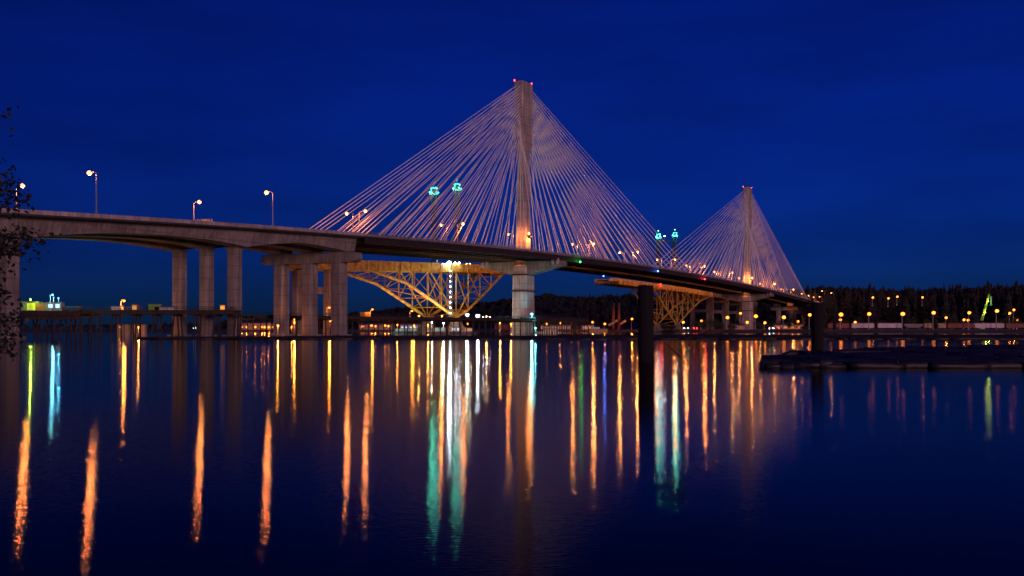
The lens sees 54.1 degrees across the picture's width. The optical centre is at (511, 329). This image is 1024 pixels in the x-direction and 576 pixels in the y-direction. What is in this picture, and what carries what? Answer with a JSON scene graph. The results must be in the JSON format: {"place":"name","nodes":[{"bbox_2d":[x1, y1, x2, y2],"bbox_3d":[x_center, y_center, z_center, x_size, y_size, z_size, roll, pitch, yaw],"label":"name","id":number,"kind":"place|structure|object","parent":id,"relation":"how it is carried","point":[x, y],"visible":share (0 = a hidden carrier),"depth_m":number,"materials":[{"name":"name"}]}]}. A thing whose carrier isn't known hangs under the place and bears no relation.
{"place":"outdoors","nodes":[
{"label":"outdoors","id":0,"kind":"place"},
{"bbox_2d":[0,332,1023,575],"bbox_3d":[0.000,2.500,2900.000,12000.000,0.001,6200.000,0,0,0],"label":"water","id":1,"kind":"structure","parent":0,"point":[127,456],"depth_m":19.14,"materials":[{"name":"liquid"}]},
{"bbox_2d":[20,311,90,336],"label":"trestle","id":2,"kind":"object","parent":1,"relation":"in","point":[81,316],"visible":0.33,"depth_m":328.76,"materials":[{"name":"wood"}]},
{"bbox_2d":[21,301,42,310],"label":"wharf hut","id":3,"kind":"object","parent":2,"relation":"on","point":[28,305],"visible":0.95,"depth_m":325.62,"materials":[{"name":"yellow"}]},
{"bbox_2d":[27,303,34,309],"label":"window","id":4,"kind":"structure","parent":3,"relation":"in","point":[30,306],"depth_m":325.66,"materials":[{"name":"yellow"}]},
{"bbox_2d":[35,303,45,310],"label":"shipping container","id":5,"kind":"object","parent":2,"relation":"on","point":[40,306],"visible":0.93,"depth_m":324.75,"materials":[{"name":"metal"}]},
{"bbox_2d":[21,312,79,318],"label":"wharf fender","id":6,"kind":"object","parent":2,"relation":"attached to","point":[53,315],"visible":0.89,"depth_m":320.43,"materials":[{"name":"wood"}]},
{"bbox_2d":[45,302,64,310],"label":"site cabin","id":7,"kind":"object","parent":2,"relation":"on","point":[56,306],"visible":0.96,"depth_m":324.70,"materials":[{"name":"grey"}]},
{"bbox_2d":[62,306,81,310],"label":"timber stack","id":8,"kind":"object","parent":2,"relation":"on","point":[71,308],"visible":0.86,"depth_m":325.70,"materials":[{"name":"wood"}]},
{"bbox_2d":[117,325,123,336],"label":"concrete block","id":9,"kind":"structure","parent":1,"relation":"in","point":[118,331],"depth_m":351.00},
{"bbox_2d":[125,325,130,336],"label":"concrete block","id":10,"kind":"structure","parent":1,"relation":"in","point":[127,330],"depth_m":351.07,"materials":[{"name":"concrete"}]},
{"bbox_2d":[141,325,146,336],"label":"concrete block","id":11,"kind":"structure","parent":1,"relation":"in","point":[143,330],"depth_m":351.00,"materials":[{"name":"concrete"}]},
{"bbox_2d":[71,306,242,336],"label":"trestle","id":12,"kind":"object","parent":1,"relation":"in","point":[157,313],"visible":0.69,"depth_m":329.24,"materials":[{"name":"wood"}]},
{"bbox_2d":[148,304,161,309],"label":"compressor","id":13,"kind":"object","parent":12,"relation":"on","point":[151,308],"visible":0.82,"depth_m":332.80,"materials":[{"name":"green paint"}]},
{"bbox_2d":[155,307,176,309],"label":"pipe rack","id":14,"kind":"object","parent":12,"relation":"on","point":[165,308],"visible":0.57,"depth_m":332.80,"materials":[{"name":"metal"}]},
{"bbox_2d":[0,208,365,338],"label":"approach viaduct","id":15,"kind":"object","parent":1,"relation":"in","point":[177,238],"visible":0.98,"depth_m":345.08,"materials":[{"name":"concrete"}]},
{"bbox_2d":[86,171,97,213],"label":"street lamp","id":16,"kind":"object","parent":15,"relation":"on","point":[90,173],"visible":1,"depth_m":278.72,"materials":[{"name":"metal"}]},
{"bbox_2d":[264,191,273,225],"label":"street lamp","id":17,"kind":"object","parent":15,"relation":"on","point":[266,192],"visible":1,"depth_m":342.22,"materials":[{"name":"metal"}]},
{"bbox_2d":[242,312,532,335],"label":"trestle","id":18,"kind":"object","parent":1,"relation":"in","point":[374,318],"visible":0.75,"depth_m":470.67,"materials":[{"name":"wood"}]},
{"bbox_2d":[289,260,507,334],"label":"arch bridge","id":19,"kind":"structure","parent":1,"relation":"in","point":[380,268],"depth_m":560.45,"materials":[{"name":"orange paint"}]},
{"bbox_2d":[429,187,438,262],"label":"work mast","id":20,"kind":"object","parent":19,"relation":"on","point":[435,219],"visible":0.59,"depth_m":570.43,"materials":[{"name":"metal"}]},
{"bbox_2d":[453,183,461,262],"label":"work mast","id":21,"kind":"object","parent":19,"relation":"on","point":[455,225],"visible":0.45,"depth_m":608.16,"materials":[{"name":"metal"}]},
{"bbox_2d":[389,329,416,333],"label":"work barge","id":22,"kind":"object","parent":1,"relation":"on","point":[401,331],"visible":0.56,"depth_m":616.62,"materials":[{"name":"grey metal"}]},
{"bbox_2d":[428,327,450,334],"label":"work barge","id":23,"kind":"object","parent":1,"relation":"on","point":[437,331],"visible":0.8,"depth_m":512.72,"materials":[{"name":"paint"}]},
{"bbox_2d":[450,327,477,334],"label":"work barge","id":24,"kind":"object","parent":1,"relation":"on","point":[456,331],"visible":0.73,"depth_m":517.37,"materials":[{"name":"paint"}]},
{"bbox_2d":[536,329,560,333],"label":"work barge","id":25,"kind":"object","parent":1,"relation":"on","point":[548,331],"visible":0.29,"depth_m":637.07,"materials":[{"name":"paint"}]},
{"bbox_2d":[520,315,589,333],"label":"trestle","id":26,"kind":"object","parent":1,"relation":"in","point":[544,320],"visible":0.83,"depth_m":585.82,"materials":[{"name":"metal"}]},
{"bbox_2d":[309,78,810,333],"bbox_3d":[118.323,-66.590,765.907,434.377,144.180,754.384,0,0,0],"label":"cable stayed bridge","id":27,"kind":"structure","parent":1,"relation":"in","point":[522,266],"depth_m":555.71,"materials":[{"name":"concrete"}]},
{"bbox_2d":[137,334,1023,339],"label":"log boom logs","id":28,"kind":"object","parent":1,"relation":"on","point":[739,337],"visible":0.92,"depth_m":254.18,"materials":[{"name":"brown wood"}]},
{"bbox_2d":[587,327,607,332],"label":"river boat","id":29,"kind":"object","parent":1,"relation":"on","point":[595,330],"visible":0.81,"depth_m":857.24,"materials":[{"name":"paint"}]},
{"bbox_2d":[638,285,653,362],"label":"mooring pile","id":30,"kind":"object","parent":1,"relation":"in","point":[645,323],"visible":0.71,"depth_m":75.49,"materials":[{"name":"wood"}]},
{"bbox_2d":[595,278,757,331],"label":"arch bridge","id":31,"kind":"structure","parent":1,"relation":"in","point":[710,298],"depth_m":979.14,"materials":[{"name":"yellow paint"}]},
{"bbox_2d":[655,234,660,283],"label":"work mast","id":32,"kind":"object","parent":31,"relation":"on","point":[657,251],"visible":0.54,"depth_m":923.13,"materials":[{"name":"metal"}]},
{"bbox_2d":[672,232,677,269],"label":"work mast","id":33,"kind":"object","parent":31,"relation":"on","point":[675,235],"visible":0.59,"depth_m":963.17,"materials":[{"name":"metal"}]},
{"bbox_2d":[758,358,778,367],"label":"boom log","id":34,"kind":"object","parent":1,"relation":"on","point":[762,363],"visible":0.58,"depth_m":65.69,"materials":[{"name":"brown wood"}]},
{"bbox_2d":[782,350,810,354],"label":"drift log","id":35,"kind":"object","parent":1,"relation":"on","point":[796,352],"visible":0.45,"depth_m":93.47,"materials":[{"name":"brown wood"}]},
{"bbox_2d":[811,302,823,352],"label":"mooring pile","id":36,"kind":"object","parent":1,"relation":"in","point":[817,327],"visible":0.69,"depth_m":91.54,"materials":[{"name":"wood"}]},
{"bbox_2d":[811,361,851,367],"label":"boom log","id":37,"kind":"object","parent":1,"relation":"on","point":[841,362],"visible":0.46,"depth_m":65.67,"materials":[{"name":"brown wood"}]},
{"bbox_2d":[848,362,906,367],"bbox_3d":[23.780,2.369,65.200,3.681,0.564,0.523,0,0,0],"label":"boom log","id":38,"kind":"object","parent":1,"relation":"on","point":[874,365],"visible":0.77,"depth_m":64.98,"materials":[{"name":"brown wood"}]},
{"bbox_2d":[760,344,1023,367],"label":"raft logs","id":39,"kind":"object","parent":1,"relation":"on","point":[976,353],"visible":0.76,"depth_m":77.37,"materials":[{"name":"brown wood"}]},
{"bbox_2d":[897,361,941,367],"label":"boom log","id":40,"kind":"object","parent":1,"relation":"on","point":[917,364],"visible":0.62,"depth_m":65.13,"materials":[{"name":"brown wood"}]},
{"bbox_2d":[930,362,990,367],"bbox_3d":[29.079,2.370,65.000,3.813,0.543,0.531,0,0,0],"label":"boom log","id":41,"kind":"object","parent":1,"relation":"on","point":[959,365],"visible":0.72,"depth_m":64.78,"materials":[{"name":"brown wood"}]},
{"bbox_2d":[990,361,1022,367],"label":"boom log","id":42,"kind":"object","parent":1,"relation":"on","point":[1011,364],"visible":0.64,"depth_m":64.93,"materials":[{"name":"brown wood"}]},
{"bbox_2d":[0,0,1023,328],"label":"sky","id":43,"kind":"structure","parent":0,"point":[879,143],"materials":[{"name":"blue"}]},
{"bbox_2d":[22,329,1023,332],"bbox_3d":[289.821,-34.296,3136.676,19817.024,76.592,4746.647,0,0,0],"label":"ground","id":44,"kind":"structure","parent":0,"point":[739,331],"depth_m":797.64,"materials":[{"name":"soil"}]},
{"bbox_2d":[242,322,273,329],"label":"shed","id":45,"kind":"structure","parent":44,"relation":"on","point":[256,324],"depth_m":1024.00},
{"bbox_2d":[359,323,394,329],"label":"shed","id":46,"kind":"structure","parent":44,"relation":"on","point":[372,327],"depth_m":1029.00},
{"bbox_2d":[400,323,420,328],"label":"shed","id":47,"kind":"structure","parent":44,"relation":"on","point":[409,326],"depth_m":1034.00,"materials":[{"name":"paint"}]},
{"bbox_2d":[494,323,511,329],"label":"shed","id":48,"kind":"structure","parent":44,"relation":"on","point":[500,326],"depth_m":1034.00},
{"bbox_2d":[539,324,569,328],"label":"shed","id":49,"kind":"structure","parent":44,"relation":"on","point":[555,326],"depth_m":1054.00,"materials":[{"name":"paint"}]},
{"bbox_2d":[580,324,593,329],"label":"shed","id":50,"kind":"structure","parent":44,"relation":"on","point":[586,326],"depth_m":1039.10,"materials":[{"name":"paint"}]},
{"bbox_2d":[612,303,614,329],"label":"chimney stack","id":51,"kind":"object","parent":44,"relation":"on","point":[613,311],"visible":1,"depth_m":1029.03,"materials":[{"name":"brick"}]},
{"bbox_2d":[608,320,625,329],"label":"conveyor","id":52,"kind":"object","parent":44,"relation":"on","point":[615,321],"visible":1,"depth_m":1020.50,"materials":[{"name":"metal"}]},
{"bbox_2d":[617,303,619,329],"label":"chimney stack","id":53,"kind":"object","parent":44,"relation":"on","point":[618,324],"visible":1,"depth_m":1028.78,"materials":[{"name":"brick"}]},
{"bbox_2d":[705,319,713,326],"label":"bush","id":54,"kind":"object","parent":44,"relation":"on","point":[709,323],"visible":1,"depth_m":799.25,"materials":[{"name":"green plant"}]},
{"bbox_2d":[731,323,744,328],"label":"shed","id":55,"kind":"structure","parent":44,"relation":"on","point":[740,325],"depth_m":809.00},
{"bbox_2d":[773,323,803,328],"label":"shed","id":56,"kind":"structure","parent":44,"relation":"on","point":[777,325],"depth_m":844.00,"materials":[{"name":"brown"}]},
{"bbox_2d":[770,300,817,324],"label":"approach viaduct","id":57,"kind":"object","parent":44,"relation":"on","point":[794,309],"visible":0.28,"depth_m":1137.40,"materials":[{"name":"concrete"}]},
{"bbox_2d":[833,294,835,329],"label":"utility pole","id":58,"kind":"object","parent":44,"relation":"on","point":[834,323],"visible":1,"depth_m":759.40,"materials":[{"name":"wood"}]},
{"bbox_2d":[907,316,917,323],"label":"bush","id":59,"kind":"object","parent":44,"relation":"on","point":[909,321],"visible":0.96,"depth_m":909.91,"materials":[{"name":"green plant"}]},
{"bbox_2d":[914,298,922,326],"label":"conifer tree","id":60,"kind":"object","parent":44,"relation":"on","point":[918,315],"visible":0.81,"depth_m":1100.66,"materials":[{"name":"green plant"}]},
{"bbox_2d":[824,329,1023,329],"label":"railway track","id":61,"kind":"structure","parent":44,"relation":"on","point":[925,329],"depth_m":803.90,"materials":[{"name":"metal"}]},
{"bbox_2d":[828,323,848,328],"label":"freight car","id":62,"kind":"object","parent":61,"relation":"on","point":[843,325],"visible":0.95,"depth_m":804.50,"materials":[{"name":"metal"}]},
{"bbox_2d":[851,323,873,328],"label":"freight car","id":63,"kind":"object","parent":61,"relation":"on","point":[860,325],"visible":1,"depth_m":804.50,"materials":[{"name":"metal"}]},
{"bbox_2d":[877,323,901,328],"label":"freight car","id":64,"kind":"object","parent":61,"relation":"on","point":[889,325],"visible":1,"depth_m":804.50,"materials":[{"name":"metal"}]},
{"bbox_2d":[903,324,922,328],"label":"freight car","id":65,"kind":"object","parent":61,"relation":"on","point":[908,326],"visible":1,"depth_m":804.50,"materials":[{"name":"metal"}]},
{"bbox_2d":[947,323,972,328],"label":"freight car","id":66,"kind":"object","parent":61,"relation":"on","point":[956,325],"visible":1,"depth_m":804.50,"materials":[{"name":"metal"}]},
{"bbox_2d":[973,323,1003,328],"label":"freight car","id":67,"kind":"object","parent":61,"relation":"on","point":[986,325],"visible":1,"depth_m":804.50,"materials":[{"name":"metal"}]},
{"bbox_2d":[1005,323,1023,328],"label":"freight car","id":68,"kind":"object","parent":61,"relation":"on","point":[1013,325],"visible":1,"depth_m":804.50,"materials":[{"name":"metal"}]},
{"bbox_2d":[927,290,939,325],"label":"conifer tree","id":69,"kind":"object","parent":44,"relation":"on","point":[935,316],"visible":0.88,"depth_m":1082.23,"materials":[{"name":"green plant"}]},
{"bbox_2d":[980,294,991,328],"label":"crane","id":70,"kind":"object","parent":44,"relation":"on","point":[986,303],"visible":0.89,"depth_m":879.48,"materials":[{"name":"green paint"}]},
{"bbox_2d":[1010,317,1021,322],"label":"bush","id":71,"kind":"object","parent":44,"relation":"on","point":[1016,320],"visible":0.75,"depth_m":878.89,"materials":[{"name":"green plant"}]},
{"bbox_2d":[115,294,1023,328],"bbox_3d":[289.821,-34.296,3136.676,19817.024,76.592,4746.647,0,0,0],"label":"hill","id":72,"kind":"structure","parent":0,"point":[542,311],"depth_m":1571.76,"materials":[{"name":"plant"}]},
{"bbox_2d":[20,282,1023,328],"bbox_3d":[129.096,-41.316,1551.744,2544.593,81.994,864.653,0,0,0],"label":"forest","id":73,"kind":"object","parent":72,"relation":"on","point":[769,317],"visible":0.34,"depth_m":1573.63,"materials":[{"name":"plant"}]},
{"bbox_2d":[804,287,813,328],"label":"conifer tree","id":74,"kind":"object","parent":72,"relation":"on","point":[809,309],"visible":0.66,"depth_m":1113.66,"materials":[{"name":"green plant"}]},
{"bbox_2d":[822,293,829,328],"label":"conifer tree","id":75,"kind":"object","parent":72,"relation":"on","point":[826,317],"visible":0.64,"depth_m":1087.77,"materials":[{"name":"green plant"}]},
{"bbox_2d":[825,288,831,328],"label":"conifer tree","id":76,"kind":"object","parent":72,"relation":"on","point":[828,305],"visible":0.48,"depth_m":1106.48,"materials":[{"name":"green plant"}]},
{"bbox_2d":[829,291,832,319],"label":"conifer tree","id":77,"kind":"object","parent":72,"relation":"on","point":[831,300],"visible":0.32,"depth_m":1186.87,"materials":[{"name":"green plant"}]},
{"bbox_2d":[829,297,838,322],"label":"conifer tree","id":78,"kind":"object","parent":72,"relation":"on","point":[836,314],"visible":0.6,"depth_m":1087.25,"materials":[{"name":"green plant"}]},
{"bbox_2d":[835,287,842,317],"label":"conifer tree","id":79,"kind":"object","parent":72,"relation":"on","point":[838,298],"visible":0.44,"depth_m":1201.44,"materials":[{"name":"green plant"}]},
{"bbox_2d":[839,295,844,320],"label":"conifer tree","id":80,"kind":"object","parent":72,"relation":"on","point":[842,303],"visible":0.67,"depth_m":1163.17,"materials":[{"name":"green plant"}]},
{"bbox_2d":[841,290,853,320],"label":"conifer tree","id":81,"kind":"object","parent":72,"relation":"on","point":[847,312],"visible":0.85,"depth_m":1153.10,"materials":[{"name":"green plant"}]},
{"bbox_2d":[849,289,854,322],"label":"conifer tree","id":82,"kind":"object","parent":72,"relation":"on","point":[851,303],"visible":0.51,"depth_m":1184.62,"materials":[{"name":"green plant"}]},
{"bbox_2d":[858,293,865,322],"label":"conifer tree","id":83,"kind":"object","parent":72,"relation":"on","point":[862,303],"visible":0.59,"depth_m":1153.83,"materials":[{"name":"green plant"}]},
{"bbox_2d":[859,283,876,325],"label":"conifer tree","id":84,"kind":"object","parent":72,"relation":"on","point":[868,306],"visible":0.88,"depth_m":1104.20,"materials":[{"name":"green plant"}]},
{"bbox_2d":[872,293,879,328],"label":"conifer tree","id":85,"kind":"object","parent":72,"relation":"on","point":[875,311],"visible":0.38,"depth_m":1113.58,"materials":[{"name":"green plant"}]},
{"bbox_2d":[876,290,884,322],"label":"conifer tree","id":86,"kind":"object","parent":72,"relation":"on","point":[880,316],"visible":0.73,"depth_m":1145.05,"materials":[{"name":"green plant"}]},
{"bbox_2d":[877,285,887,319],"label":"conifer tree","id":87,"kind":"object","parent":72,"relation":"on","point":[884,301],"visible":0.4,"depth_m":1166.94,"materials":[{"name":"green plant"}]},
{"bbox_2d":[884,297,896,322],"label":"conifer tree","id":88,"kind":"object","parent":72,"relation":"on","point":[890,315],"visible":0.84,"depth_m":1135.43,"materials":[{"name":"green plant"}]},
{"bbox_2d":[890,286,899,321],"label":"conifer tree","id":89,"kind":"object","parent":72,"relation":"on","point":[894,300],"visible":0.58,"depth_m":1202.17,"materials":[{"name":"green plant"}]},
{"bbox_2d":[896,290,901,318],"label":"conifer tree","id":90,"kind":"object","parent":72,"relation":"on","point":[899,300],"visible":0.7,"depth_m":1206.26,"materials":[{"name":"green plant"}]},
{"bbox_2d":[898,295,903,320],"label":"conifer tree","id":91,"kind":"object","parent":72,"relation":"on","point":[901,307],"visible":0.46,"depth_m":1195.59,"materials":[{"name":"green plant"}]},
{"bbox_2d":[899,296,911,327],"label":"conifer tree","id":92,"kind":"object","parent":72,"relation":"on","point":[906,310],"visible":0.74,"depth_m":1128.19,"materials":[{"name":"green plant"}]},
{"bbox_2d":[907,287,915,319],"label":"conifer tree","id":93,"kind":"object","parent":72,"relation":"on","point":[911,301],"visible":0.59,"depth_m":1162.08,"materials":[{"name":"green plant"}]},
{"bbox_2d":[919,291,926,327],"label":"conifer tree","id":94,"kind":"object","parent":72,"relation":"on","point":[922,306],"visible":0.6,"depth_m":1126.40,"materials":[{"name":"green plant"}]},
{"bbox_2d":[936,289,939,318],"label":"conifer tree","id":95,"kind":"object","parent":72,"relation":"on","point":[937,300],"visible":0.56,"depth_m":1209.36,"materials":[{"name":"green plant"}]},
{"bbox_2d":[939,288,950,328],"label":"conifer tree","id":96,"kind":"object","parent":72,"relation":"on","point":[945,308],"visible":0.8,"depth_m":1114.23,"materials":[{"name":"green plant"}]},
{"bbox_2d":[948,288,958,328],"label":"conifer tree","id":97,"kind":"object","parent":72,"relation":"on","point":[953,311],"visible":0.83,"depth_m":1084.71,"materials":[{"name":"green plant"}]},
{"bbox_2d":[957,297,969,328],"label":"conifer tree","id":98,"kind":"object","parent":72,"relation":"on","point":[963,309],"visible":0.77,"depth_m":1115.99,"materials":[{"name":"green plant"}]},
{"bbox_2d":[967,288,980,328],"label":"conifer tree","id":99,"kind":"object","parent":72,"relation":"on","point":[973,308],"visible":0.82,"depth_m":1107.71,"materials":[{"name":"green plant"}]},
{"bbox_2d":[978,286,993,322],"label":"conifer tree","id":100,"kind":"object","parent":72,"relation":"on","point":[988,311],"visible":0.71,"depth_m":1143.17,"materials":[{"name":"green plant"}]},
{"bbox_2d":[984,280,993,317],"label":"conifer tree","id":101,"kind":"object","parent":72,"relation":"on","point":[989,288],"visible":0.28,"depth_m":1183.53,"materials":[{"name":"green plant"}]},
{"bbox_2d":[990,289,1003,322],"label":"conifer tree","id":102,"kind":"object","parent":72,"relation":"on","point":[995,304],"visible":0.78,"depth_m":1143.74,"materials":[{"name":"green plant"}]},
{"bbox_2d":[999,292,1015,322],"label":"conifer tree","id":103,"kind":"object","parent":72,"relation":"on","point":[1008,308],"visible":0.77,"depth_m":1113.76,"materials":[{"name":"green plant"}]},
{"bbox_2d":[1011,280,1018,328],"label":"conifer tree","id":104,"kind":"object","parent":72,"relation":"on","point":[1016,291],"visible":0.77,"depth_m":1118.87,"materials":[{"name":"green plant"}]},
{"bbox_2d":[1014,287,1023,328],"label":"conifer tree","id":105,"kind":"object","parent":72,"relation":"on","point":[1019,307],"visible":0.8,"depth_m":1109.78,"materials":[{"name":"green plant"}]},
{"bbox_2d":[923,323,931,328],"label":"freight car","id":106,"kind":"object","parent":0,"point":[927,325],"visible":1,"depth_m":804.50,"materials":[{"name":"metal"}]},
{"bbox_2d":[937,323,945,328],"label":"freight car","id":107,"kind":"object","parent":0,"point":[941,325],"visible":1,"depth_m":804.50,"materials":[{"name":"metal"}]},
{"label":"river bank","id":108,"kind":"structure","parent":0,"visible":0},
{"bbox_2d":[0,105,62,361],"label":"leafy tree","id":109,"kind":"object","parent":108,"relation":"on","point":[5,246],"visible":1,"depth_m":11.98,"materials":[{"name":"green plant"}]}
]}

